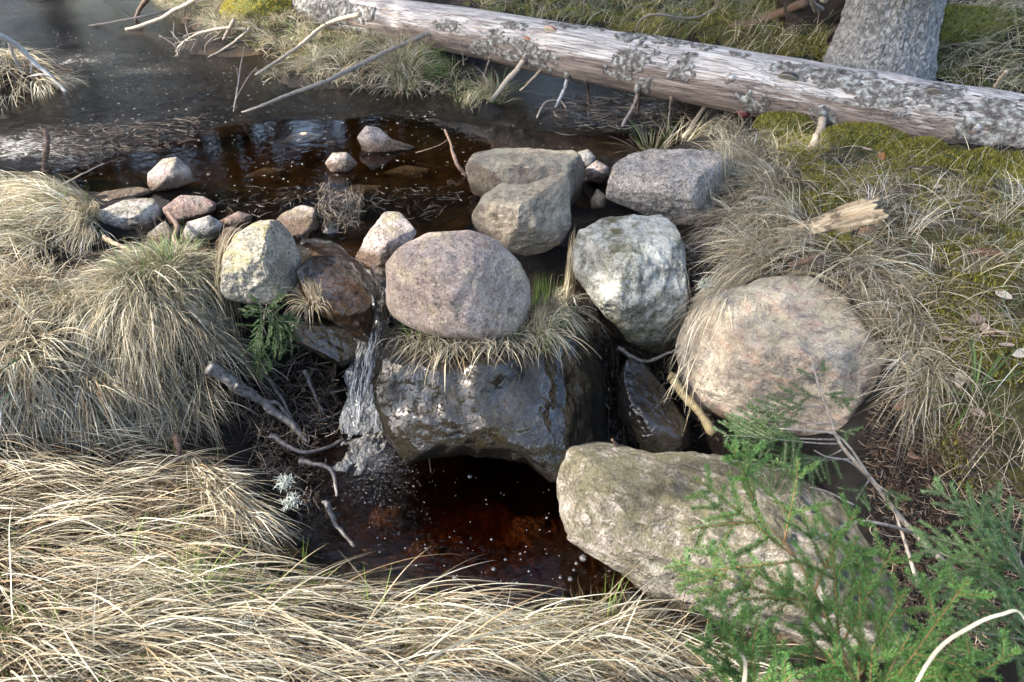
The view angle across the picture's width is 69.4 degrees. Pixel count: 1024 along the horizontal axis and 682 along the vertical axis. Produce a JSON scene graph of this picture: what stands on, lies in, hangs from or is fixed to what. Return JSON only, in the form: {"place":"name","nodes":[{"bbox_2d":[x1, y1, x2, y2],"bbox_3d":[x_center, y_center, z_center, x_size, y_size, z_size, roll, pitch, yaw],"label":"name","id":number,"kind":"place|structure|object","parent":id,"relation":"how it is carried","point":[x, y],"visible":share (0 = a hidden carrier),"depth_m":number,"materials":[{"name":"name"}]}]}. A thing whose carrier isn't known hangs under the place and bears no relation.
{"place":"outdoors","nodes":[
{"label":"outdoors","id":0,"kind":"place"},
{"bbox_2d":[0,378,309,569],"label":"dry grass","id":1,"kind":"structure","parent":0,"point":[205,482],"depth_m":2.62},
{"bbox_2d":[171,432,182,461],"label":"twig","id":2,"kind":"object","parent":1,"relation":"on","point":[175,437],"visible":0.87,"depth_m":2.89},
{"bbox_2d":[0,498,857,681],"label":"dry grass","id":3,"kind":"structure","parent":0,"point":[614,653],"depth_m":2.00,"materials":[{"name":"plant"}]},
{"bbox_2d":[405,620,559,681],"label":"straw stalk","id":4,"kind":"object","parent":3,"relation":"on","point":[420,667],"visible":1,"depth_m":1.53,"materials":[{"name":"beige plant"}]},
{"bbox_2d":[0,0,1023,681],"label":"ground","id":5,"kind":"structure","parent":0,"point":[450,494],"depth_m":3.24,"materials":[{"name":"soil"}]},
{"bbox_2d":[0,42,92,112],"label":"grass tussock","id":6,"kind":"object","parent":5,"relation":"on","point":[49,83],"depth_m":5.43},
{"bbox_2d":[0,33,65,91],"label":"dead branch","id":7,"kind":"object","parent":6,"relation":"on","point":[17,45],"visible":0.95,"depth_m":5.31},
{"bbox_2d":[0,167,116,317],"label":"dry grass","id":8,"kind":"structure","parent":5,"relation":"on","point":[19,191],"depth_m":3.40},
{"bbox_2d":[0,264,170,374],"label":"dry grass","id":9,"kind":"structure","parent":5,"relation":"on","point":[53,302],"depth_m":2.93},
{"bbox_2d":[0,289,179,463],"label":"sedge","id":10,"kind":"object","parent":5,"relation":"on","point":[22,380],"visible":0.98,"depth_m":2.83,"materials":[{"name":"beige plant"}]},
{"bbox_2d":[0,249,182,320],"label":"forest litter","id":11,"kind":"object","parent":5,"relation":"on","point":[55,262],"visible":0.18,"depth_m":3.21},
{"bbox_2d":[96,187,153,200],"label":"stone","id":12,"kind":"object","parent":5,"relation":"on","point":[123,193],"visible":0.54,"depth_m":3.84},
{"bbox_2d":[96,198,162,234],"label":"stone","id":13,"kind":"object","parent":5,"relation":"on","point":[123,214],"visible":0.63,"depth_m":3.61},
{"bbox_2d":[17,206,289,456],"bbox_3d":[-1.498,-0.080,3.156,1.061,0.791,1.119,0,35,0],"label":"grass tussock","id":14,"kind":"object","parent":5,"relation":"on","point":[199,271],"depth_m":3.00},
{"bbox_2d":[165,211,183,251],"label":"twig","id":15,"kind":"object","parent":14,"relation":"on","point":[174,221],"visible":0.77,"depth_m":3.38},
{"bbox_2d":[145,221,173,246],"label":"stone","id":16,"kind":"object","parent":5,"relation":"on","point":[154,231],"visible":0.4,"depth_m":3.53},
{"bbox_2d":[162,195,215,224],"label":"stone","id":17,"kind":"object","parent":5,"relation":"on","point":[184,208],"visible":0.83,"depth_m":3.68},
{"bbox_2d":[180,215,223,247],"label":"stone","id":18,"kind":"object","parent":5,"relation":"on","point":[208,226],"visible":0.72,"depth_m":3.51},
{"bbox_2d":[214,227,241,249],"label":"stone","id":19,"kind":"object","parent":5,"relation":"on","point":[228,235],"visible":0.32,"depth_m":3.53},
{"bbox_2d":[198,122,261,142],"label":"sunken stone","id":20,"kind":"object","parent":5,"relation":"on","point":[232,132],"visible":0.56,"depth_m":5.00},
{"bbox_2d":[220,211,252,227],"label":"stone","id":21,"kind":"object","parent":5,"relation":"on","point":[234,219],"visible":0.79,"depth_m":3.62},
{"bbox_2d":[204,361,308,443],"bbox_3d":[-1.061,0.251,3.103,0.376,0.408,0.102,0,35,0],"label":"driftwood","id":22,"kind":"object","parent":5,"relation":"on","point":[231,382],"visible":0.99,"depth_m":3.08,"materials":[{"name":"grey wood"}]},
{"bbox_2d":[219,0,296,24],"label":"moss cushion","id":23,"kind":"object","parent":5,"relation":"on","point":[247,7],"visible":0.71,"depth_m":6.49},
{"bbox_2d":[219,219,301,305],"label":"boulder","id":24,"kind":"object","parent":5,"relation":"on","point":[261,260],"visible":0.97,"depth_m":3.10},
{"bbox_2d":[244,167,286,180],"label":"sunken stone","id":25,"kind":"object","parent":5,"relation":"on","point":[267,172],"visible":0.71,"depth_m":4.37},
{"bbox_2d":[235,291,304,379],"bbox_3d":[-0.998,-0.026,3.065,0.280,0.384,0.213,-15,38,-20],"label":"spruce seedling","id":26,"kind":"object","parent":5,"relation":"on","point":[275,324],"visible":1,"depth_m":3.04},
{"bbox_2d":[220,348,360,468],"bbox_3d":[-0.975,0.295,3.261,0.595,0.453,0.541,-19,39,-24],"label":"twig debris","id":27,"kind":"object","parent":5,"relation":"on","point":[291,436],"visible":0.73,"depth_m":3.28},
{"bbox_2d":[260,368,293,418],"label":"twig","id":28,"kind":"object","parent":27,"relation":"on","point":[278,393],"visible":0.67,"depth_m":3.26,"materials":[{"name":"grey wood"}]},
{"bbox_2d":[268,433,343,453],"bbox_3d":[-0.864,0.426,3.097,0.309,0.076,0.083,-3,35,-4],"label":"root","id":29,"kind":"object","parent":27,"relation":"on","point":[278,440],"visible":1,"depth_m":3.08,"materials":[{"name":"grey wood"}]},
{"bbox_2d":[302,368,324,414],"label":"twig","id":30,"kind":"object","parent":27,"relation":"on","point":[308,378],"visible":0.99,"depth_m":3.29,"materials":[{"name":"grey wood"}]},
{"bbox_2d":[240,434,342,536],"bbox_3d":[-0.881,0.590,3.001,0.352,0.197,0.553,-17,38,-22],"label":"twig debris","id":31,"kind":"object","parent":5,"relation":"on","point":[300,478],"visible":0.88,"depth_m":3.02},
{"bbox_2d":[298,458,338,496],"bbox_3d":[-0.751,0.529,2.952,0.225,0.080,0.076,23,41,29],"label":"root","id":32,"kind":"object","parent":31,"relation":"on","point":[308,462],"visible":1,"depth_m":2.96,"materials":[{"name":"grey wood"}]},
{"bbox_2d":[279,490,305,510],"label":"lichen tuft","id":33,"kind":"object","parent":5,"relation":"on","point":[291,502],"visible":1,"depth_m":2.68,"materials":[{"name":"grey"}]},
{"bbox_2d":[276,205,319,242],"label":"stone","id":34,"kind":"object","parent":5,"relation":"on","point":[300,222],"visible":0.7,"depth_m":3.54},
{"bbox_2d":[289,315,364,367],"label":"boulder","id":35,"kind":"object","parent":5,"relation":"on","point":[334,343],"visible":0.83,"depth_m":3.24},
{"bbox_2d":[0,500,662,679],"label":"green shoots","id":36,"kind":"object","parent":5,"relation":"on","point":[197,567],"visible":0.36,"depth_m":2.15,"materials":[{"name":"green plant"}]},
{"bbox_2d":[320,219,344,242],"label":"stone","id":37,"kind":"object","parent":5,"relation":"on","point":[330,230],"visible":0.83,"depth_m":3.53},
{"bbox_2d":[296,255,378,342],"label":"boulder","id":38,"kind":"object","parent":5,"relation":"on","point":[350,307],"visible":0.89,"depth_m":3.19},
{"bbox_2d":[278,277,332,328],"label":"grass tuft","id":39,"kind":"object","parent":38,"relation":"on","point":[315,296],"visible":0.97,"depth_m":3.10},
{"bbox_2d":[300,238,383,330],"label":"waterfall","id":40,"kind":"structure","parent":38,"relation":"on","point":[330,250],"depth_m":3.27,"materials":[{"name":"liquid"}]},
{"bbox_2d":[309,177,368,242],"bbox_3d":[-0.848,-0.633,3.663,0.283,0.232,0.475,-6,35,-8],"label":"twig debris","id":41,"kind":"object","parent":5,"relation":"on","point":[325,217],"visible":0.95,"depth_m":3.64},
{"bbox_2d":[325,152,357,174],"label":"stone","id":42,"kind":"object","parent":5,"relation":"on","point":[345,163],"visible":1,"depth_m":4.13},
{"bbox_2d":[150,0,535,111],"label":"bank grass","id":43,"kind":"structure","parent":5,"relation":"on","point":[297,64],"depth_m":5.84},
{"bbox_2d":[216,180,473,231],"bbox_3d":[-0.859,-0.708,3.814,1.337,0.138,0.507,0,35,0],"label":"twig debris","id":44,"kind":"object","parent":5,"relation":"on","point":[373,207],"visible":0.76,"depth_m":3.81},
{"bbox_2d":[338,184,381,193],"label":"sunken stone","id":45,"kind":"object","parent":5,"relation":"on","point":[365,187],"visible":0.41,"depth_m":4.11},
{"bbox_2d":[355,211,416,274],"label":"boulder","id":46,"kind":"object","parent":5,"relation":"on","point":[389,234],"visible":0.83,"depth_m":3.26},
{"bbox_2d":[367,505,409,532],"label":"sunken stone","id":47,"kind":"object","parent":5,"relation":"on","point":[394,519],"visible":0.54,"depth_m":2.99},
{"bbox_2d":[354,24,447,91],"bbox_3d":[-0.858,-2.120,5.499,0.782,0.405,0.768,0,35,0],"label":"grass tussock","id":48,"kind":"object","parent":5,"relation":"on","point":[393,59],"depth_m":5.46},
{"bbox_2d":[359,41,447,97],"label":"grass tussock","id":49,"kind":"object","parent":5,"relation":"on","point":[404,81],"depth_m":5.42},
{"bbox_2d":[384,165,429,180],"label":"sunken stone","id":50,"kind":"object","parent":5,"relation":"on","point":[402,172],"visible":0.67,"depth_m":4.38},
{"bbox_2d":[376,29,467,95],"bbox_3d":[-0.688,-2.039,5.489,0.780,0.478,0.741,0,35,0],"label":"grass tussock","id":51,"kind":"object","parent":5,"relation":"on","point":[428,59],"depth_m":5.46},
{"bbox_2d":[406,539,445,558],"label":"sunken stone","id":52,"kind":"object","parent":5,"relation":"on","point":[416,548],"visible":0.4,"depth_m":2.88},
{"bbox_2d":[444,129,470,194],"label":"twig","id":53,"kind":"object","parent":5,"relation":"on","point":[462,170],"visible":0.89,"depth_m":4.09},
{"bbox_2d":[371,307,606,483],"bbox_3d":[-0.073,0.236,3.047,0.943,0.687,0.830,0,35,0],"label":"boulder","id":54,"kind":"object","parent":5,"relation":"on","point":[537,419],"visible":0.72,"depth_m":2.72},
{"bbox_2d":[385,230,530,340],"bbox_3d":[-0.208,-0.206,2.864,0.562,0.463,0.513,0,35,0],"label":"boulder","id":55,"kind":"object","parent":54,"relation":"on","point":[468,284],"visible":0.98,"depth_m":2.69,"materials":[{"name":"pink stone"}]},
{"bbox_2d":[368,227,608,387],"bbox_3d":[-0.094,0.070,3.092,1.013,0.842,0.886,-7,36,-10],"label":"grass tuft","id":56,"kind":"object","parent":54,"relation":"on","point":[554,310],"visible":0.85,"depth_m":2.83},
{"bbox_2d":[452,63,542,103],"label":"grass tussock","id":57,"kind":"object","parent":5,"relation":"on","point":[492,89],"depth_m":5.36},
{"bbox_2d":[472,173,571,255],"bbox_3d":[0.043,-0.586,3.442,0.462,0.384,0.397,0,35,0],"label":"boulder","id":58,"kind":"object","parent":5,"relation":"on","point":[533,218],"visible":0.98,"depth_m":3.33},
{"bbox_2d":[465,147,584,207],"bbox_3d":[0.075,-0.829,3.857,0.627,0.330,0.443,0,35,0],"label":"boulder","id":59,"kind":"object","parent":5,"relation":"on","point":[487,171],"visible":0.72,"depth_m":3.72,"materials":[{"name":"grey stone"}]},
{"bbox_2d":[504,514,548,547],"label":"sunken stone","id":60,"kind":"object","parent":5,"relation":"on","point":[517,534],"visible":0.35,"depth_m":2.98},
{"bbox_2d":[578,149,595,166],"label":"stone","id":61,"kind":"object","parent":5,"relation":"on","point":[588,157],"visible":0.67,"depth_m":4.16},
{"bbox_2d":[590,189,606,208],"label":"stone","id":62,"kind":"object","parent":5,"relation":"on","point":[598,199],"visible":0.91,"depth_m":3.79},
{"bbox_2d":[212,0,1023,498],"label":"moss","id":63,"kind":"object","parent":5,"relation":"on","point":[988,164],"visible":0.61,"depth_m":3.31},
{"bbox_2d":[635,7,718,29],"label":"fallen branch","id":64,"kind":"object","parent":63,"relation":"on","point":[661,14],"visible":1,"depth_m":5.55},
{"bbox_2d":[730,0,807,29],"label":"fallen branch","id":65,"kind":"object","parent":63,"relation":"on","point":[793,7],"visible":0.73,"depth_m":5.38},
{"bbox_2d":[223,0,1023,147],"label":"fallen spruce","id":66,"kind":"object","parent":5,"relation":"on","point":[744,83],"visible":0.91,"depth_m":4.47,"materials":[{"name":"wood"}]},
{"bbox_2d":[570,214,688,354],"bbox_3d":[0.511,-0.237,3.274,0.507,0.547,0.522,0,35,0],"label":"boulder","id":67,"kind":"object","parent":5,"relation":"on","point":[629,271],"visible":0.99,"depth_m":3.11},
{"bbox_2d":[617,358,692,452],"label":"boulder","id":68,"kind":"object","parent":5,"relation":"on","point":[641,393],"visible":0.92,"depth_m":2.97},
{"bbox_2d":[617,346,674,363],"bbox_3d":[0.579,0.048,3.167,0.270,0.119,0.039,16,38,22],"label":"root","id":69,"kind":"object","parent":68,"relation":"on","point":[624,351],"visible":0.85,"depth_m":3.19,"materials":[{"name":"grey wood"}]},
{"bbox_2d":[667,372,716,436],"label":"fallen branch","id":70,"kind":"object","parent":68,"relation":"on","point":[698,411],"visible":0.94,"depth_m":2.91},
{"bbox_2d":[610,105,722,151],"bbox_3d":[0.915,-1.253,4.417,0.627,0.323,0.923,25,42,31],"label":"grass tuft","id":71,"kind":"object","parent":5,"relation":"on","point":[697,129],"visible":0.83,"depth_m":4.47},
{"bbox_2d":[606,148,730,224],"bbox_3d":[0.770,-0.743,3.705,0.564,0.394,0.471,13,37,18],"label":"boulder","id":72,"kind":"object","parent":5,"relation":"on","point":[668,184],"visible":0.86,"depth_m":3.53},
{"bbox_2d":[624,343,715,437],"bbox_3d":[0.734,0.185,3.219,0.248,0.268,0.630,-17,38,-23],"label":"twig debris","id":73,"kind":"object","parent":5,"relation":"on","point":[671,390],"visible":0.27,"depth_m":3.29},
{"bbox_2d":[651,0,706,27],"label":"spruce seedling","id":74,"kind":"object","parent":5,"relation":"on","point":[676,13],"visible":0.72,"depth_m":5.79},
{"bbox_2d":[685,227,728,310],"bbox_3d":[0.879,-0.283,3.331,0.270,0.337,0.574,4,35,6],"label":"twig debris","id":75,"kind":"object","parent":5,"relation":"on","point":[695,259],"visible":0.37,"depth_m":3.34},
{"bbox_2d":[556,441,913,665],"bbox_3d":[0.763,0.733,2.697,1.239,0.708,0.724,11,37,15],"label":"boulder","id":76,"kind":"object","parent":5,"relation":"on","point":[624,510],"visible":0.59,"depth_m":2.44,"materials":[{"name":"stone"}]},
{"bbox_2d":[685,590,817,681],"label":"young spruce","id":77,"kind":"object","parent":5,"relation":"on","point":[751,649],"visible":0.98,"depth_m":1.47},
{"bbox_2d":[675,275,887,435],"bbox_3d":[1.102,0.079,2.982,0.846,0.667,0.707,0,35,0],"label":"boulder","id":78,"kind":"object","parent":5,"relation":"on","point":[781,337],"visible":0.66,"depth_m":2.76,"materials":[{"name":"beige stone"}]},
{"bbox_2d":[650,251,866,426],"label":"dry grass","id":79,"kind":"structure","parent":78,"relation":"on","point":[714,291],"depth_m":2.90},
{"bbox_2d":[753,110,817,136],"bbox_3d":[1.571,-1.233,4.236,0.381,0.175,0.293,0,35,0],"label":"moss cushion","id":80,"kind":"object","parent":5,"relation":"on","point":[779,119],"visible":0.77,"depth_m":4.16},
{"bbox_2d":[777,0,845,31],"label":"uprooted root","id":81,"kind":"object","parent":5,"relation":"on","point":[812,12],"visible":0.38,"depth_m":5.23,"materials":[{"name":"wood"}]},
{"bbox_2d":[712,357,960,587],"bbox_3d":[0.871,0.384,2.067,0.478,0.398,0.673,-17,38,-22],"label":"young spruce","id":82,"kind":"object","parent":5,"relation":"on","point":[793,439],"visible":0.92,"depth_m":2.14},
{"bbox_2d":[776,197,896,246],"bbox_3d":[1.347,-0.482,3.070,0.456,0.127,0.181,-14,32,17],"label":"broken log","id":83,"kind":"object","parent":5,"relation":"on","point":[856,218],"visible":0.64,"depth_m":3.02,"materials":[{"name":"brown wood"}]},
{"bbox_2d":[662,439,1022,681],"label":"young spruce","id":84,"kind":"object","parent":5,"relation":"on","point":[909,650],"visible":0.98,"depth_m":1.51,"materials":[{"name":"plant"}]},
{"bbox_2d":[915,609,1023,681],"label":"straw stalk","id":85,"kind":"object","parent":84,"relation":"attached to","point":[942,645],"visible":1,"depth_m":1.29,"materials":[{"name":"beige plant"}]},
{"bbox_2d":[819,121,908,147],"bbox_3d":[1.912,-1.115,4.002,0.476,0.151,0.300,0,35,0],"label":"moss cushion","id":86,"kind":"object","parent":5,"relation":"on","point":[846,130],"visible":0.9,"depth_m":3.94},
{"bbox_2d":[823,0,946,80],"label":"spruce tree","id":87,"kind":"object","parent":5,"relation":"on","point":[899,36],"visible":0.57,"depth_m":4.15,"materials":[{"name":"grey plant"}]},
{"bbox_2d":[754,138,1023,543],"bbox_3d":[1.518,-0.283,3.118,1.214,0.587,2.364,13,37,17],"label":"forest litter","id":88,"kind":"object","parent":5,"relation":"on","point":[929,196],"visible":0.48,"depth_m":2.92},
{"bbox_2d":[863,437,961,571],"bbox_3d":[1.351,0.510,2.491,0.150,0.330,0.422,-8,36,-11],"label":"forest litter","id":89,"kind":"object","parent":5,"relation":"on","point":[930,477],"visible":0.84,"depth_m":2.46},
{"bbox_2d":[900,135,950,153],"bbox_3d":[2.138,-1.002,3.844,0.282,0.130,0.221,0,35,0],"label":"moss cushion","id":90,"kind":"object","parent":5,"relation":"on","point":[937,143],"visible":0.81,"depth_m":3.80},
{"bbox_2d":[858,366,1023,659],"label":"forest litter","id":91,"kind":"object","parent":5,"relation":"on","point":[908,586],"visible":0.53,"depth_m":2.40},
{"bbox_2d":[906,475,1023,681],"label":"young spruce","id":92,"kind":"object","parent":5,"relation":"on","point":[993,535],"visible":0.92,"depth_m":1.87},
{"bbox_2d":[913,333,1023,442],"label":"grass tuft","id":93,"kind":"object","parent":5,"relation":"on","point":[974,378],"visible":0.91,"depth_m":2.41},
{"bbox_2d":[939,3,1020,43],"bbox_3d":[2.836,-1.973,4.634,0.685,0.264,0.450,0,35,0],"label":"moss cushion","id":94,"kind":"object","parent":5,"relation":"on","point":[970,19],"visible":0.65,"depth_m":4.48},
{"bbox_2d":[468,0,1023,92],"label":"forest grass","id":95,"kind":"structure","parent":0,"point":[1007,4],"depth_m":5.08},
{"bbox_2d":[677,109,1023,535],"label":"dry grass","id":96,"kind":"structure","parent":0,"point":[747,173],"depth_m":2.89,"materials":[{"name":"plant"}]},
{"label":"pool water","id":97,"kind":"structure","parent":0,"visible":0},
{"bbox_2d":[322,499,355,547],"bbox_3d":[-0.653,0.683,2.771,0.032,0.118,0.195,-26,43,-32],"label":"root","id":98,"kind":"object","parent":97,"relation":"on","point":[328,507],"visible":1,"depth_m":2.77,"materials":[{"name":"grey wood"}]},
{"bbox_2d":[326,334,381,450],"bbox_3d":[-0.662,0.215,3.192,0.289,0.480,0.322,0,35,0],"label":"water spray","id":99,"kind":"object","parent":97,"relation":"on","point":[368,363],"visible":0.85,"depth_m":3.24,"materials":[{"name":"grey"}]},
{"bbox_2d":[333,426,386,475],"bbox_3d":[-0.649,0.462,3.152,0.198,0.026,0.329,4,35,6],"label":"froth","id":100,"kind":"object","parent":97,"relation":"on","point":[361,450],"visible":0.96,"depth_m":3.14,"materials":[{"name":"liquid"}]},
{"bbox_2d":[339,265,391,435],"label":"waterfall","id":101,"kind":"structure","parent":97,"relation":"on","point":[352,395],"depth_m":3.26,"materials":[{"name":"grey liquid"}]},
{"bbox_2d":[326,426,436,544],"bbox_3d":[-0.546,0.540,3.061,0.470,0.011,0.754,0,35,0],"label":"foam","id":102,"kind":"object","parent":97,"relation":"on","point":[378,459],"visible":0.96,"depth_m":3.08,"materials":[{"name":"white"}]},
{"bbox_2d":[376,470,587,582],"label":"bubbles","id":103,"kind":"object","parent":97,"relation":"on","point":[580,558],"visible":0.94,"depth_m":2.71,"materials":[{"name":"white"}]},
{"bbox_2d":[569,277,630,446],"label":"waterfall","id":104,"kind":"structure","parent":97,"relation":"on","point":[599,337],"depth_m":3.31,"materials":[{"name":"grey liquid"}]},
{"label":"pond water","id":105,"kind":"structure","parent":0,"visible":0},
{"bbox_2d":[147,157,195,191],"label":"stone","id":106,"kind":"object","parent":105,"relation":"on","point":[170,174],"visible":1,"depth_m":3.92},
{"bbox_2d":[280,132,323,146],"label":"sunken stone","id":107,"kind":"object","parent":105,"relation":"in","point":[307,138],"visible":1,"depth_m":4.65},
{"bbox_2d":[0,0,708,181],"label":"ice sheet","id":108,"kind":"object","parent":105,"relation":"on","point":[53,23],"visible":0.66,"depth_m":5.26,"materials":[{"name":"grey"}]},
{"bbox_2d":[41,128,50,172],"bbox_3d":[-2.589,-1.052,4.102,0.052,0.234,0.112,27,43,33],"label":"rotten stick","id":109,"kind":"object","parent":108,"relation":"on","point":[45,165],"visible":1,"depth_m":4.09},
{"bbox_2d":[25,116,210,175],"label":"floating litter","id":110,"kind":"object","parent":108,"relation":"on","point":[99,159],"visible":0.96,"depth_m":4.53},
{"bbox_2d":[89,0,206,25],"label":"fallen branch","id":111,"kind":"object","parent":108,"relation":"on","point":[151,14],"visible":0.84,"depth_m":7.11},
{"bbox_2d":[125,0,198,29],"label":"fallen branch","id":112,"kind":"object","parent":108,"relation":"on","point":[168,13],"visible":1,"depth_m":6.95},
{"bbox_2d":[159,23,227,56],"bbox_3d":[-2.702,-2.550,6.291,0.539,0.206,0.634,0,35,0],"label":"twig tangle","id":113,"kind":"object","parent":108,"relation":"on","point":[184,42],"visible":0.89,"depth_m":6.21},
{"bbox_2d":[255,12,361,74],"bbox_3d":[-1.651,-2.403,5.898,0.903,0.390,0.308,-16,38,-21],"label":"fallen branch","id":114,"kind":"object","parent":108,"relation":"on","point":[327,24],"visible":0.99,"depth_m":5.93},
{"bbox_2d":[242,31,429,111],"bbox_3d":[-1.153,-1.959,5.323,1.686,0.338,0.142,-26,43,-32],"label":"fallen branch","id":115,"kind":"object","parent":108,"relation":"on","point":[356,66],"visible":0.91,"depth_m":5.24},
{"bbox_2d":[535,92,693,134],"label":"floating litter","id":116,"kind":"object","parent":108,"relation":"on","point":[607,98],"visible":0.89,"depth_m":4.97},
{"bbox_2d":[357,126,416,155],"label":"stone","id":117,"kind":"object","parent":105,"relation":"in","point":[374,141],"visible":1,"depth_m":4.38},
{"bbox_2d":[585,160,609,184],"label":"stone","id":118,"kind":"object","parent":105,"relation":"on","point":[597,172],"visible":1,"depth_m":3.97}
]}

